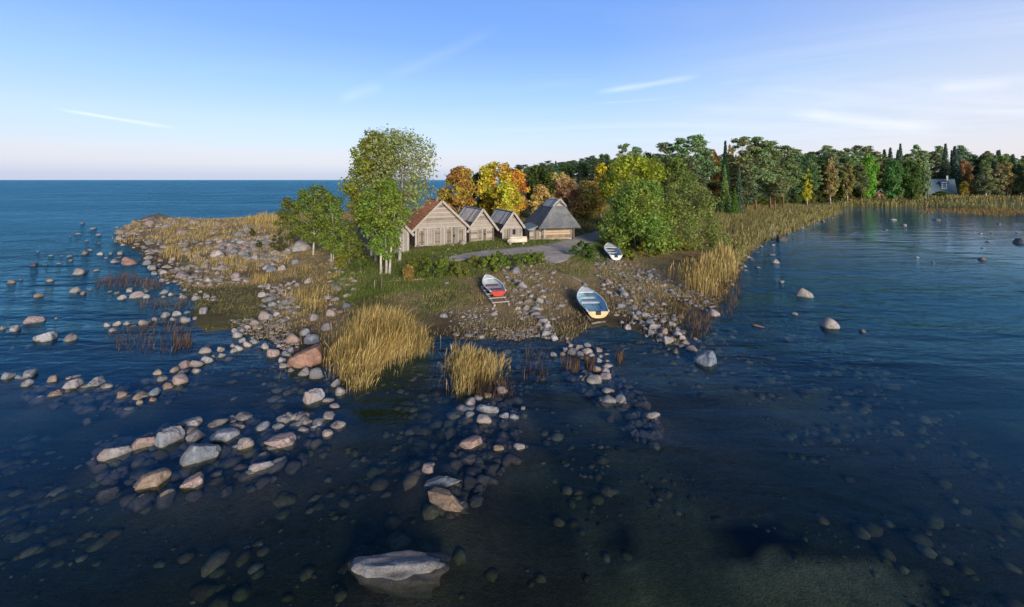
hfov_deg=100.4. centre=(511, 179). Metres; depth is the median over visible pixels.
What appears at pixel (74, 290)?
stone
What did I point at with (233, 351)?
stone
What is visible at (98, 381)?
boulder
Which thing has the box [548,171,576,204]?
maple tree
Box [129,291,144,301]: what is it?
stone
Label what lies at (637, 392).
stone
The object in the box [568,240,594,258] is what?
shrub
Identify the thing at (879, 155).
pine tree
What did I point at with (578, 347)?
stone
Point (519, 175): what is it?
maple tree
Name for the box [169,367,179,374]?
stone
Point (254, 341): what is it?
stone
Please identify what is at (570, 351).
stone
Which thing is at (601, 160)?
pine tree
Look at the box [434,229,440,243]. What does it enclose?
door
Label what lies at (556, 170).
pine tree
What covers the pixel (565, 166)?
broadleaf tree
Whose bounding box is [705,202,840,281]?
bank reeds
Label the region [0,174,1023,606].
ground
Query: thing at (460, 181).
maple tree
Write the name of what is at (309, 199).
alder tree
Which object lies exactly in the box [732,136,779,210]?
pine tree
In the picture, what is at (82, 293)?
stone
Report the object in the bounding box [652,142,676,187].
pine tree
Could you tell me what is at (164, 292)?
stone
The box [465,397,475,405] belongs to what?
stone
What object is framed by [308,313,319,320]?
stone
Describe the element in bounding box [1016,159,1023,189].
birch tree
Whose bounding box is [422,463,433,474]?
stone
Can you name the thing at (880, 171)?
birch tree
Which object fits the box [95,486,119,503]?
boulder
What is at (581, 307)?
skid pole
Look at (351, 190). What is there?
linden tree
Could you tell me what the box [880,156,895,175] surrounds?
birch tree
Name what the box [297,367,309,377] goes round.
stone
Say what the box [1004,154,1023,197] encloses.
spruce tree
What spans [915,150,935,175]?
pine tree
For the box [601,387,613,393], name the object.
stone
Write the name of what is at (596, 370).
stone
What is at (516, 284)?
beach turf
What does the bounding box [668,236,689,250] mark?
shrub
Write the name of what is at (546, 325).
stone
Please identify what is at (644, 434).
stone
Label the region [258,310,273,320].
stone
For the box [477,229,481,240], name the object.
door
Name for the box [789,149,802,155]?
pine tree
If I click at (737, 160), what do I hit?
pine tree
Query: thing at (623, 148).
pine tree
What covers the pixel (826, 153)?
pine tree
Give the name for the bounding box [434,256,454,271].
shrub
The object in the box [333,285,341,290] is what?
stone
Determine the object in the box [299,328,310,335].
stone
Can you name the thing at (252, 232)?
juniper bush
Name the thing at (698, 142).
pine tree
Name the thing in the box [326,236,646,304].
green grass
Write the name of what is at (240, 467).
stone
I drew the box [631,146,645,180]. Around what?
pine tree
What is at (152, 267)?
stone
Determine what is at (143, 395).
stone
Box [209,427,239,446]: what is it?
boulder
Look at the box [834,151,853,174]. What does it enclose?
pine tree
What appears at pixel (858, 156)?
pine tree
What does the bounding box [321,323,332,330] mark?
stone
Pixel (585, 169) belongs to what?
broadleaf tree
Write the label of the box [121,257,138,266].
stone
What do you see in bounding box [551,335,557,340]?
stone
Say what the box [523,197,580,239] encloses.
thatched hut
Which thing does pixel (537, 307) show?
stone
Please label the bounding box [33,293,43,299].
stone
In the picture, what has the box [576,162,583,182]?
spruce tree
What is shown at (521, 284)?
stone
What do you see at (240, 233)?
stone
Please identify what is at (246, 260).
golden grass
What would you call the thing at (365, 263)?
shrub
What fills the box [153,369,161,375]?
stone
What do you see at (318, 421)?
stone
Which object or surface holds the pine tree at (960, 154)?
on the ground at (722, 446)
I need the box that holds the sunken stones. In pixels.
[15,219,1017,518]
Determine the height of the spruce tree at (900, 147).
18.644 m
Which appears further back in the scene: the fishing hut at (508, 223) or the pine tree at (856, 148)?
the pine tree at (856, 148)
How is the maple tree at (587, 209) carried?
on the ground at (722, 446)
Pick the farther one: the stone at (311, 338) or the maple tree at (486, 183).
the maple tree at (486, 183)
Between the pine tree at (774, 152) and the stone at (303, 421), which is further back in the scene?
the pine tree at (774, 152)
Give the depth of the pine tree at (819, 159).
120.06 m
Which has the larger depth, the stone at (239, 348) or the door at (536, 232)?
the door at (536, 232)
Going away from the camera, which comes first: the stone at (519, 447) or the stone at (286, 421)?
the stone at (519, 447)
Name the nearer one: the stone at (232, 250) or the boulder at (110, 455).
the boulder at (110, 455)
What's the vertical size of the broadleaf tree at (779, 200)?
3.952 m
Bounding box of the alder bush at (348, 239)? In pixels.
[330,220,366,261]
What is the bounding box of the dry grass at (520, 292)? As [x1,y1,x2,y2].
[131,234,761,367]
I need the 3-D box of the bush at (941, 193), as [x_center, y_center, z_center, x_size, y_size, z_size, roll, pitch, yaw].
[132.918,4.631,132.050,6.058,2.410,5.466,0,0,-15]
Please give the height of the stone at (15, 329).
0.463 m
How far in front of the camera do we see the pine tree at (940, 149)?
160.53 m
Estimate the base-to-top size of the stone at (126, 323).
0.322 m
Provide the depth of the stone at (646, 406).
13.37 m
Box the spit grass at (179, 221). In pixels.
[112,211,410,243]
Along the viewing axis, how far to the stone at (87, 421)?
12.52 m
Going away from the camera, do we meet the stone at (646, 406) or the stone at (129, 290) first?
the stone at (646, 406)
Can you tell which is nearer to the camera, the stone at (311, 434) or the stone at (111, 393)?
the stone at (311, 434)
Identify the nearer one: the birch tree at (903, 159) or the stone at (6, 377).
the stone at (6, 377)
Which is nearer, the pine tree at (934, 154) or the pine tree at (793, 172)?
the pine tree at (793, 172)
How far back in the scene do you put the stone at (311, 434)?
11.81 m
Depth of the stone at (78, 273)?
31.56 m
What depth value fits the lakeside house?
137.59 m
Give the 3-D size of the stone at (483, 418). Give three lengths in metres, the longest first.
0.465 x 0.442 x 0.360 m
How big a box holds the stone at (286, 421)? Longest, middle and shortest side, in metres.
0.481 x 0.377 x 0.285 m
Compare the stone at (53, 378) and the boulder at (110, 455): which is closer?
the boulder at (110, 455)
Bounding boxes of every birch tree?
[350,124,440,260]
[593,162,608,216]
[710,149,721,206]
[728,144,733,205]
[801,169,813,204]
[815,165,831,201]
[822,157,839,203]
[840,162,855,203]
[863,155,880,190]
[872,158,891,191]
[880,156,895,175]
[895,157,920,190]
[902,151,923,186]
[920,159,931,200]
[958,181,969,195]
[963,154,979,189]
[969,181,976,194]
[973,167,998,195]
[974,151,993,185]
[979,154,997,172]
[989,162,1009,195]
[1000,161,1018,196]
[1013,165,1023,194]
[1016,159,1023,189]
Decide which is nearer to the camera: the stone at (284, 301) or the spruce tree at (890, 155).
the stone at (284, 301)
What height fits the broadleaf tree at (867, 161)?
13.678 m
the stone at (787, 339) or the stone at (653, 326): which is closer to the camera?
the stone at (787, 339)
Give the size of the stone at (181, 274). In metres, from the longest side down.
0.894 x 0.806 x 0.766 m
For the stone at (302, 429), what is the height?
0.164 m
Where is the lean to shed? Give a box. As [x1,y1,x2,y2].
[522,222,541,239]
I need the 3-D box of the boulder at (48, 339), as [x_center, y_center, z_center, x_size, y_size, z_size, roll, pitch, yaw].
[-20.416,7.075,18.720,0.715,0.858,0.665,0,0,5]
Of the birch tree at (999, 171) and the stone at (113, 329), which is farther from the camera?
the birch tree at (999, 171)
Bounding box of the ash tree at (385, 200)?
[351,176,413,273]
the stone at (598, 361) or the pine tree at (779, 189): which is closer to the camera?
the stone at (598, 361)
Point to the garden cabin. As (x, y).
(879, 192)
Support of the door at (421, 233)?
in the fishing hut at (439, 222)
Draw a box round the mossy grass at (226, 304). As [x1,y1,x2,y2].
[185,286,272,329]
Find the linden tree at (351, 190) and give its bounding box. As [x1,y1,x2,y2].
[337,127,406,261]
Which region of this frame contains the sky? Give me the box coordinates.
[0,0,1023,179]
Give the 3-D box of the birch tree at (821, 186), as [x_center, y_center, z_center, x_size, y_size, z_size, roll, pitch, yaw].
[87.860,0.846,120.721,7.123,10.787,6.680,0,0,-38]
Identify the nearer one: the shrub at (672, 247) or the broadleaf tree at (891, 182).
the shrub at (672, 247)
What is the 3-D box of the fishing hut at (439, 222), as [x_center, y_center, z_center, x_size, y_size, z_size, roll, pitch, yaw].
[-7.347,3.941,40.599,5.478,4.212,5.690,0,0,-24]
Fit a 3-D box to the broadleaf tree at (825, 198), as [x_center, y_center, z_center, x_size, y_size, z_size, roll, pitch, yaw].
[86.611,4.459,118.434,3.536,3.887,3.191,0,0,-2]
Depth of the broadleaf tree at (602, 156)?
334.35 m
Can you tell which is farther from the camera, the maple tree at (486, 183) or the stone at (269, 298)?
the maple tree at (486, 183)
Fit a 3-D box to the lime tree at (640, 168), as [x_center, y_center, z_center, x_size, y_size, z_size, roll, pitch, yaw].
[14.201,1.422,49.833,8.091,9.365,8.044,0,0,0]
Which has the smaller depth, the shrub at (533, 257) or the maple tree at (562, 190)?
the shrub at (533, 257)
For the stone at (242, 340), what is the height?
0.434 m
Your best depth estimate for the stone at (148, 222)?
64.23 m
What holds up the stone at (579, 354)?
on the ground at (722, 446)
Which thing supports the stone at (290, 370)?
on the ground at (722, 446)
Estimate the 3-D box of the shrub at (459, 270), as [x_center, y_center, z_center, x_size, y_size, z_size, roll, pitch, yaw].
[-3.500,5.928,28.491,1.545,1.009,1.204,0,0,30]
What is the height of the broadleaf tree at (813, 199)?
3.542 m
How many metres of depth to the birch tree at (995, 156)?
155.39 m
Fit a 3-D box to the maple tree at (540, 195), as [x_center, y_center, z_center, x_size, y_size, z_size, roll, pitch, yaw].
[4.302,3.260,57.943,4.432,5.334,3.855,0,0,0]
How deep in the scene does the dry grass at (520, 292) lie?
24.84 m
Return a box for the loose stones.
[106,213,842,450]
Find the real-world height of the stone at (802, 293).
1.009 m
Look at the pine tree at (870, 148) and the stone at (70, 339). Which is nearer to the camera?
the stone at (70, 339)
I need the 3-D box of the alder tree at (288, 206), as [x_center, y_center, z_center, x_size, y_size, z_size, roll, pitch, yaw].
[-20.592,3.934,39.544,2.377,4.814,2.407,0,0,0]
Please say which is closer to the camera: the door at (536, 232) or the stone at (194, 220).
the door at (536, 232)
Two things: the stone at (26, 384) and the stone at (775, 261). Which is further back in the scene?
the stone at (775, 261)
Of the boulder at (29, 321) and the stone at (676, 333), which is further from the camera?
the boulder at (29, 321)
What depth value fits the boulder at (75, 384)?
14.36 m
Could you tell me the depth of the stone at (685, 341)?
18.23 m
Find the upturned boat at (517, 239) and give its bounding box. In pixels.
[508,236,526,242]
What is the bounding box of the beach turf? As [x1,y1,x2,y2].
[341,261,592,318]
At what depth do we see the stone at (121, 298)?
24.98 m
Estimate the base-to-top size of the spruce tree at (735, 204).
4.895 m
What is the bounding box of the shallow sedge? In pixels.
[918,207,1023,215]
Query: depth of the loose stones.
23.16 m
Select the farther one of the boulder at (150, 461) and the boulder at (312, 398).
the boulder at (312, 398)
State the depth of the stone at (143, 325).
20.56 m
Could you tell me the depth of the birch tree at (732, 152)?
84.63 m
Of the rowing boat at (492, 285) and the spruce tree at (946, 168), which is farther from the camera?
the spruce tree at (946, 168)
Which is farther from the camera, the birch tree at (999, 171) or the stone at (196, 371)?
the birch tree at (999, 171)
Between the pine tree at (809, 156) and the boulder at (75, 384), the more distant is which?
the pine tree at (809, 156)
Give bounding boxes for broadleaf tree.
[543,164,554,180]
[559,161,574,177]
[572,161,590,179]
[599,153,612,163]
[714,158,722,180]
[757,192,767,204]
[762,197,771,206]
[776,195,784,204]
[784,195,789,202]
[788,153,802,194]
[788,194,798,203]
[799,191,808,203]
[810,191,818,203]
[812,190,822,202]
[819,189,828,202]
[836,188,845,200]
[852,192,862,200]
[858,154,879,200]
[879,159,904,201]
[899,159,923,201]
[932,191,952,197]
[957,160,974,190]
[996,153,1017,193]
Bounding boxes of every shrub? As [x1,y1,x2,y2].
[333,254,347,267]
[350,258,372,272]
[402,263,414,280]
[408,256,432,270]
[415,261,450,279]
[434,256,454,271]
[449,261,471,277]
[466,254,481,265]
[477,256,497,271]
[487,251,506,266]
[506,254,537,267]
[529,252,545,263]
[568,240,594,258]
[622,250,636,259]
[637,241,665,257]
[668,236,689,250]
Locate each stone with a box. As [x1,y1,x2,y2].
[0,326,6,331]
[1,372,16,382]
[4,320,14,328]
[7,280,16,285]
[9,325,21,334]
[9,345,15,351]
[20,379,34,389]
[22,394,38,404]
[23,368,38,377]
[25,344,31,350]
[30,262,38,267]
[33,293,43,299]
[46,279,54,283]
[47,375,58,382]
[62,333,77,345]
[69,287,81,295]
[71,268,86,278]
[80,291,86,296]
[81,251,89,256]
[83,418,91,426]
[91,463,108,473]
[97,252,103,257]
[103,322,111,329]
[103,390,113,396]
[108,327,116,333]
[110,258,119,264]
[112,321,121,328]
[116,391,129,398]
[117,251,123,256]
[117,295,127,302]
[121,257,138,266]
[123,321,131,327]
[126,288,133,293]
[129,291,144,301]
[132,391,149,402]
[136,399,143,406]
[138,320,149,327]
[142,259,152,264]
[143,294,151,300]
[144,220,155,224]
[148,215,156,219]
[148,387,161,397]
[149,264,155,270]
[149,397,157,402]
[152,317,158,322]
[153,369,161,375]
[157,375,167,384]
[158,289,168,295]
[160,312,170,320]
[161,382,171,391]
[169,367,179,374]
[171,373,188,386]
[172,311,181,317]
[175,270,189,277]
[177,229,189,233]
[177,360,189,369]
[177,369,190,374]
[179,317,190,324]
[189,218,200,223]
[189,360,204,369]
[191,295,201,300]
[191,368,201,375]
[198,347,211,355]
[199,307,207,313]
[200,356,214,364]
[210,249,223,257]
[210,470,222,476]
[217,347,225,352]
[218,353,225,358]
[229,248,238,253]
[229,348,236,354]
[231,272,241,278]
[232,332,242,338]
[232,423,244,429]
[233,231,245,236]
[233,464,249,470]
[234,345,243,353]
[234,411,252,421]
[237,437,254,451]
[238,337,245,344]
[243,341,252,346]
[245,429,251,434]
[249,319,260,325]
[250,338,260,345]
[255,421,270,432]
[258,292,265,296]
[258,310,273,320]
[261,342,269,350]
[265,266,276,272]
[265,296,276,300]
[266,349,279,358]
[268,302,276,306]
[272,423,284,431]
[276,415,291,426]
[277,264,285,270]
[278,357,286,363]
[279,299,288,304]
[279,363,286,369]
[286,333,301,342]
[287,367,293,373]
[291,259,299,263]
[292,239,311,251]
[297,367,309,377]
[298,426,309,431]
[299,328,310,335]
[299,416,310,425]
[302,439,311,446]
[304,334,319,343]
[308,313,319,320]
[308,431,314,437]
[309,367,324,381]
[312,418,323,425]
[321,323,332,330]
[322,397,334,403]
[322,429,332,439]
[323,411,333,420]
[326,309,336,316]
[329,403,339,408]
[330,296,339,300]
[330,379,340,388]
[330,420,346,432]
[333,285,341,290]
[335,386,345,398]
[342,302,350,307]
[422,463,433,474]
[437,469,447,474]
[439,313,447,317]
[448,452,458,461]
[463,475,480,493]
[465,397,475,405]
[465,411,474,417]
[466,406,473,410]
[474,395,482,401]
[476,414,491,425]
[483,392,490,399]
[483,428,489,433]
[493,444,503,452]
[494,437,506,442]
[496,386,507,395]
[499,412,508,418]
[510,266,520,273]
[510,431,517,437]
[511,455,522,465]
[513,443,524,451]
[518,281,527,287]
[530,311,540,316]
[531,305,542,309]
[536,298,543,302]
[538,318,547,322]
[542,330,551,335]
[543,322,550,327]
[550,352,556,357]
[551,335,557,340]
[567,347,577,356]
[575,344,583,350]
[576,351,583,358]
[581,348,592,355]
[584,342,591,347]
[586,374,602,387]
[592,366,600,374]
[594,347,601,353]
[596,357,601,364]
[600,373,610,381]
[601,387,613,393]
[603,395,616,403]
[613,406,622,410]
[615,394,625,404]
[618,376,625,383]
[620,291,628,295]
[622,384,633,389]
[625,306,636,310]
[632,389,641,394]
[634,401,651,410]
[639,429,652,442]
[645,412,660,419]
[648,329,654,334]
[649,323,658,329]
[660,328,667,333]
[662,335,673,344]
[672,330,681,336]
[672,348,678,354]
[681,339,689,344]
[685,345,697,353]
[707,309,719,318]
[771,259,779,265]
[776,235,787,240]
[782,336,793,343]
[796,288,813,302]
[819,318,839,333]
[977,256,987,262]
[1012,238,1023,246]
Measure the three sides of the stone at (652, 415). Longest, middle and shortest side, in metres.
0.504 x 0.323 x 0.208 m
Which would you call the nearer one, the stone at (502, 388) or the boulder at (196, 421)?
the boulder at (196, 421)
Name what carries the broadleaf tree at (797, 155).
on the ground at (722, 446)
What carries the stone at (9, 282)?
on the ground at (722, 446)
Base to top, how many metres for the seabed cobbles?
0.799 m
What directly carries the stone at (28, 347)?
on the ground at (722, 446)
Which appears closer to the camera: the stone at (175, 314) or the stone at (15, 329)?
the stone at (15, 329)
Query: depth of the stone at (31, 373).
15.21 m
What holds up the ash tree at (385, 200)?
on the ground at (722, 446)
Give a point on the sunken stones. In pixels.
(137, 503)
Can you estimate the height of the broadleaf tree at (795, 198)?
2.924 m
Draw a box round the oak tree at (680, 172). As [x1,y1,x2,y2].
[648,153,700,219]
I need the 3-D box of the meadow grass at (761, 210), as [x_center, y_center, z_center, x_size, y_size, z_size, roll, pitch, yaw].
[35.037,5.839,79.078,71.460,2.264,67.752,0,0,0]
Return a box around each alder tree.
[273,197,301,246]
[286,182,335,254]
[312,192,344,261]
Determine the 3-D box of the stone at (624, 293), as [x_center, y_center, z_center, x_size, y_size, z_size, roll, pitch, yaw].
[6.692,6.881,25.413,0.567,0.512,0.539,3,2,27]
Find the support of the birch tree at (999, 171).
on the ground at (722, 446)
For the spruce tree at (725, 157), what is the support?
on the ground at (722, 446)
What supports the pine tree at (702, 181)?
on the ground at (722, 446)
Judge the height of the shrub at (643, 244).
1.408 m
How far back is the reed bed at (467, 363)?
15.41 m
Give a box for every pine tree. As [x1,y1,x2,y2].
[516,165,523,170]
[550,164,561,173]
[586,158,599,179]
[595,159,608,175]
[601,160,609,173]
[611,143,633,188]
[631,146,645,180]
[643,152,655,177]
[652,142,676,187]
[663,137,695,192]
[678,157,709,196]
[680,134,720,178]
[698,148,721,193]
[718,136,756,195]
[731,162,760,213]
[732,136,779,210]
[754,140,793,208]
[757,167,790,210]
[772,145,808,208]
[782,154,802,194]
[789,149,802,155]
[789,158,804,193]
[792,155,807,188]
[799,151,818,203]
[801,160,823,190]
[814,155,832,187]
[819,145,832,154]
[821,151,829,177]
[821,153,843,202]
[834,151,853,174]
[838,154,850,188]
[838,156,860,200]
[843,148,856,169]
[849,153,862,164]
[850,155,859,188]
[851,145,864,162]
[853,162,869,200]
[858,146,871,160]
[863,145,875,156]
[871,151,883,162]
[909,144,926,182]
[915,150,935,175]
[927,151,943,178]
[933,146,950,174]
[956,145,975,179]
[979,153,996,184]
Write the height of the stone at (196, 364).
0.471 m
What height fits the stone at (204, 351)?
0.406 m
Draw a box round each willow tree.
[596,178,683,253]
[639,179,735,250]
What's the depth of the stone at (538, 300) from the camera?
23.57 m
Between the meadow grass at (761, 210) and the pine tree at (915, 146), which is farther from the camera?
the pine tree at (915, 146)
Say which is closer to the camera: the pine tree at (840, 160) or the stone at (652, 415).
the stone at (652, 415)
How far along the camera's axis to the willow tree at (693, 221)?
41.10 m
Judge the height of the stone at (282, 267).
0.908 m
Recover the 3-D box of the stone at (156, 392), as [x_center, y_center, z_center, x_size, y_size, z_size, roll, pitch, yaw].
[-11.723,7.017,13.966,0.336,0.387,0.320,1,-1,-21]
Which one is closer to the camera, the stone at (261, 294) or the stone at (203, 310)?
the stone at (203, 310)
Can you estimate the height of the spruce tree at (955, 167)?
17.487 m
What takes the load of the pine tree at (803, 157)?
on the ground at (722, 446)
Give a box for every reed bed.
[320,301,440,401]
[437,338,511,400]
[668,242,742,298]
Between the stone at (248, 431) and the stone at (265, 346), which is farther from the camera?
the stone at (265, 346)
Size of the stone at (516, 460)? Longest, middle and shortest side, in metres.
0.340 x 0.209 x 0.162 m
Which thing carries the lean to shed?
on the ground at (722, 446)
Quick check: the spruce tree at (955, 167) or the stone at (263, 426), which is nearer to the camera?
the stone at (263, 426)
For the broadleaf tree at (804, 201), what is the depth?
111.56 m
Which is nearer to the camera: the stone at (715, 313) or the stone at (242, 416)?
the stone at (242, 416)
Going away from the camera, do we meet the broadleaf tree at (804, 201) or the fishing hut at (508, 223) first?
the fishing hut at (508, 223)
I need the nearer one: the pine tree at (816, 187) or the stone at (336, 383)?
the stone at (336, 383)
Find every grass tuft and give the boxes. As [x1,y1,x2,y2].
[156,242,184,260]
[187,217,226,226]
[245,211,282,225]
[248,265,277,289]
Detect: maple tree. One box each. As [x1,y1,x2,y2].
[436,165,476,213]
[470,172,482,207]
[474,160,521,215]
[489,179,522,215]
[510,169,530,214]
[523,164,555,211]
[528,184,555,214]
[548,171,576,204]
[552,177,582,214]
[570,180,604,219]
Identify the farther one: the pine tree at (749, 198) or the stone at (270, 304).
the pine tree at (749, 198)
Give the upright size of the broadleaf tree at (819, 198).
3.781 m
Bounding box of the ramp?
[481,286,509,306]
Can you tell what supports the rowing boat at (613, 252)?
on the ground at (722, 446)
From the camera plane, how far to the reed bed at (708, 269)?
29.09 m
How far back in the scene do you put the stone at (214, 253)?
37.42 m
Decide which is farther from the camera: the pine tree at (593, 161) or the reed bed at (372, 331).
the pine tree at (593, 161)
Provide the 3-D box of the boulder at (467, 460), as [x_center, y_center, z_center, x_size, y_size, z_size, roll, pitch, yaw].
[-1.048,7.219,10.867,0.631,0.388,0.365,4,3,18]
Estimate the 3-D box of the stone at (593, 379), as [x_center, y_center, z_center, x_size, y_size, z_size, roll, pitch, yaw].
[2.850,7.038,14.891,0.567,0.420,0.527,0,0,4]
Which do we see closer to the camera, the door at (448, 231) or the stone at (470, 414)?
the stone at (470, 414)
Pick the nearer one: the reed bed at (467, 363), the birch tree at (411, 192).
the reed bed at (467, 363)
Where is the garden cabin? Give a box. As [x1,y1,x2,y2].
[870,190,883,197]
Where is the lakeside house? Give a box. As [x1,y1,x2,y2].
[924,176,956,196]
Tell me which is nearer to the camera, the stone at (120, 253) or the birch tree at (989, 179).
the stone at (120, 253)
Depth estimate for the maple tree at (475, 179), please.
56.19 m
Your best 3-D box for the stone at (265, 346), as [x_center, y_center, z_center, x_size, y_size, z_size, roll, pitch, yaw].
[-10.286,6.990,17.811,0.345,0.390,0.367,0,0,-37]
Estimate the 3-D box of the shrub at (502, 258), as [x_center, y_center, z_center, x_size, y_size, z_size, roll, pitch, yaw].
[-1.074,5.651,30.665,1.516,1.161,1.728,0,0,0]
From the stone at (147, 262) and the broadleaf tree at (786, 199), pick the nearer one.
the stone at (147, 262)
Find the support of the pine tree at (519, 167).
on the ground at (722, 446)
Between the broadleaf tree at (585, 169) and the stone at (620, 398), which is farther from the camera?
the broadleaf tree at (585, 169)
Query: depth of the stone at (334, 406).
13.11 m
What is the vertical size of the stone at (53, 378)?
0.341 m
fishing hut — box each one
[357,219,414,256]
[406,198,470,246]
[458,206,498,242]
[490,208,525,238]
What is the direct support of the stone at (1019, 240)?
on the ground at (722, 446)
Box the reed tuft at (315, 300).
[303,296,326,313]
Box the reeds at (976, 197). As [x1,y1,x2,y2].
[838,190,1023,209]
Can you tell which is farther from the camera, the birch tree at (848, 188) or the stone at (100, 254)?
the birch tree at (848, 188)
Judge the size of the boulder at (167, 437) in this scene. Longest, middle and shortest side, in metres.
0.982 x 0.645 x 0.613 m
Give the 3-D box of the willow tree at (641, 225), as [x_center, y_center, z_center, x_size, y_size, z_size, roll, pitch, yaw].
[12.008,3.109,39.904,7.584,6.798,7.965,0,0,35]
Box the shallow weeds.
[94,269,745,401]
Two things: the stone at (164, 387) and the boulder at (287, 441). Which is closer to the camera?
the boulder at (287, 441)
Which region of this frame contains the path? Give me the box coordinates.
[447,227,612,262]
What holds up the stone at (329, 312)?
on the ground at (722, 446)
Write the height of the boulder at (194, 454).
0.722 m
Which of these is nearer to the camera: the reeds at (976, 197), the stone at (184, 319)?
the stone at (184, 319)
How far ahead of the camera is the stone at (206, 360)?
16.34 m
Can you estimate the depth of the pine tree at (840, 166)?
117.23 m
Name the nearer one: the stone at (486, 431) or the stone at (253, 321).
the stone at (486, 431)
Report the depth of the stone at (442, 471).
10.30 m
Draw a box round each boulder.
[23,316,45,328]
[33,330,57,346]
[46,389,63,398]
[61,378,83,390]
[85,375,105,386]
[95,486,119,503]
[97,445,132,464]
[131,436,155,454]
[133,468,171,494]
[135,458,160,470]
[154,426,184,450]
[178,416,202,427]
[179,471,204,490]
[180,443,221,467]
[185,429,206,444]
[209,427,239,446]
[248,461,273,475]
[264,432,296,451]
[287,344,322,368]
[303,388,324,409]
[347,550,450,599]
[423,475,461,490]
[428,487,468,513]
[459,435,482,450]
[459,454,479,467]
[476,404,498,416]
[693,349,716,371]
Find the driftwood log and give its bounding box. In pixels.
[384,278,426,281]
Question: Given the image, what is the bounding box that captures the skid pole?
[571,294,590,320]
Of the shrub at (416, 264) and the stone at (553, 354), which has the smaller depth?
the stone at (553, 354)
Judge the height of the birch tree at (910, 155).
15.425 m
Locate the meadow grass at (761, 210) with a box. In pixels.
[518,199,842,243]
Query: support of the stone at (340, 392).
on the ground at (722, 446)
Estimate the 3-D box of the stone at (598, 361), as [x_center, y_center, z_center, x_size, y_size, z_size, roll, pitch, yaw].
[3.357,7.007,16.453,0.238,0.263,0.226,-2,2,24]
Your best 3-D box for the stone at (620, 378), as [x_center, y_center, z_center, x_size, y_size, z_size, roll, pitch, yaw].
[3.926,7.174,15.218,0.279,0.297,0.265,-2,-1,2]
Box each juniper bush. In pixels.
[249,228,255,235]
[255,240,261,247]
[269,231,287,251]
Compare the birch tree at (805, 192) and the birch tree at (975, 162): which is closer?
the birch tree at (805, 192)
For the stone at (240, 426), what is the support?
on the ground at (722, 446)
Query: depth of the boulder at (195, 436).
11.52 m
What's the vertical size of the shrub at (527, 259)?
1.062 m
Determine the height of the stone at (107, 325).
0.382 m
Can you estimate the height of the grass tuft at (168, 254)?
1.252 m
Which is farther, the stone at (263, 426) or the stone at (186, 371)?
the stone at (186, 371)
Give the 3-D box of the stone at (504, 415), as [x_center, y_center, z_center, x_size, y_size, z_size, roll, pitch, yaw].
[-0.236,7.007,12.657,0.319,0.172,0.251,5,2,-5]
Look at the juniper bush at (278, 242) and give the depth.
37.86 m
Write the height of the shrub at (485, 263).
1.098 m
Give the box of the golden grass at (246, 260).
[161,218,343,305]
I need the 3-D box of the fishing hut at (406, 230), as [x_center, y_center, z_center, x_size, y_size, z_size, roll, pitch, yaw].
[-11.201,4.357,37.290,3.907,3.938,6.290,0,0,-27]
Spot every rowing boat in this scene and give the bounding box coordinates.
[482,274,505,295]
[576,286,608,317]
[604,242,622,259]
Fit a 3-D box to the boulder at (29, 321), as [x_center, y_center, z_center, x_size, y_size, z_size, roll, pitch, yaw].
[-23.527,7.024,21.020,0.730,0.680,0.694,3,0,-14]
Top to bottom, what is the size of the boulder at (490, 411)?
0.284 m
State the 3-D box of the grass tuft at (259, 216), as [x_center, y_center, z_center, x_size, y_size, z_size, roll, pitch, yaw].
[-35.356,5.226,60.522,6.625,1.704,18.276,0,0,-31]
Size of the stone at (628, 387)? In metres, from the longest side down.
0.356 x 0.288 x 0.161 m
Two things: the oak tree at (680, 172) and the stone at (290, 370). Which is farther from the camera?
the oak tree at (680, 172)
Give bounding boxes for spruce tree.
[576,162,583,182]
[717,141,732,211]
[717,164,730,213]
[730,188,740,215]
[735,165,746,212]
[887,148,893,160]
[896,150,906,193]
[899,143,903,186]
[938,143,951,178]
[949,146,963,191]
[987,161,1002,196]
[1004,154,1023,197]
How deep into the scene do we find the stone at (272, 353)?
16.89 m
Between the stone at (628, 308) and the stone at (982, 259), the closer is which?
the stone at (628, 308)
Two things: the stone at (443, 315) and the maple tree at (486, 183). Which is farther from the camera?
the maple tree at (486, 183)
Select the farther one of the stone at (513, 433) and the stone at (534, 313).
the stone at (534, 313)
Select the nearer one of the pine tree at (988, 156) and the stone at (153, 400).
the stone at (153, 400)
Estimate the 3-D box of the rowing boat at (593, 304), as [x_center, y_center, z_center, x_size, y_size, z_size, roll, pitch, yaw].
[4.230,6.532,23.069,1.446,0.550,3.803,0,2,-2]
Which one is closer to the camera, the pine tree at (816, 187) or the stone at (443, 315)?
the stone at (443, 315)
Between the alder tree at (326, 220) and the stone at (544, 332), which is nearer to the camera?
the stone at (544, 332)
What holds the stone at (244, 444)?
on the ground at (722, 446)
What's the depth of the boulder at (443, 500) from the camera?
9.18 m
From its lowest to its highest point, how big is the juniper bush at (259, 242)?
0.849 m
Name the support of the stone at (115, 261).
on the ground at (722, 446)
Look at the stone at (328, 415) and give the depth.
12.51 m
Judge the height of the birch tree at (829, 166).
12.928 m
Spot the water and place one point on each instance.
(45, 213)
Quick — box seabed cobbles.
[0,308,1023,606]
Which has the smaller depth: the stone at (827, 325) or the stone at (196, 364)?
the stone at (196, 364)
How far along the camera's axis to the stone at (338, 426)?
12.07 m
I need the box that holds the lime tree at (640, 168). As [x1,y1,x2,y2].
[594,151,670,229]
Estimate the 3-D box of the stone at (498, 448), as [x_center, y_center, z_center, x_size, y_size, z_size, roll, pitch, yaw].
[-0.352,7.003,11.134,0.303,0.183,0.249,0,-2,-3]
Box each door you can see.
[418,230,425,244]
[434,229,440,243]
[446,229,451,243]
[458,228,463,242]
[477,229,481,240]
[482,228,486,239]
[504,229,508,237]
[534,229,538,238]

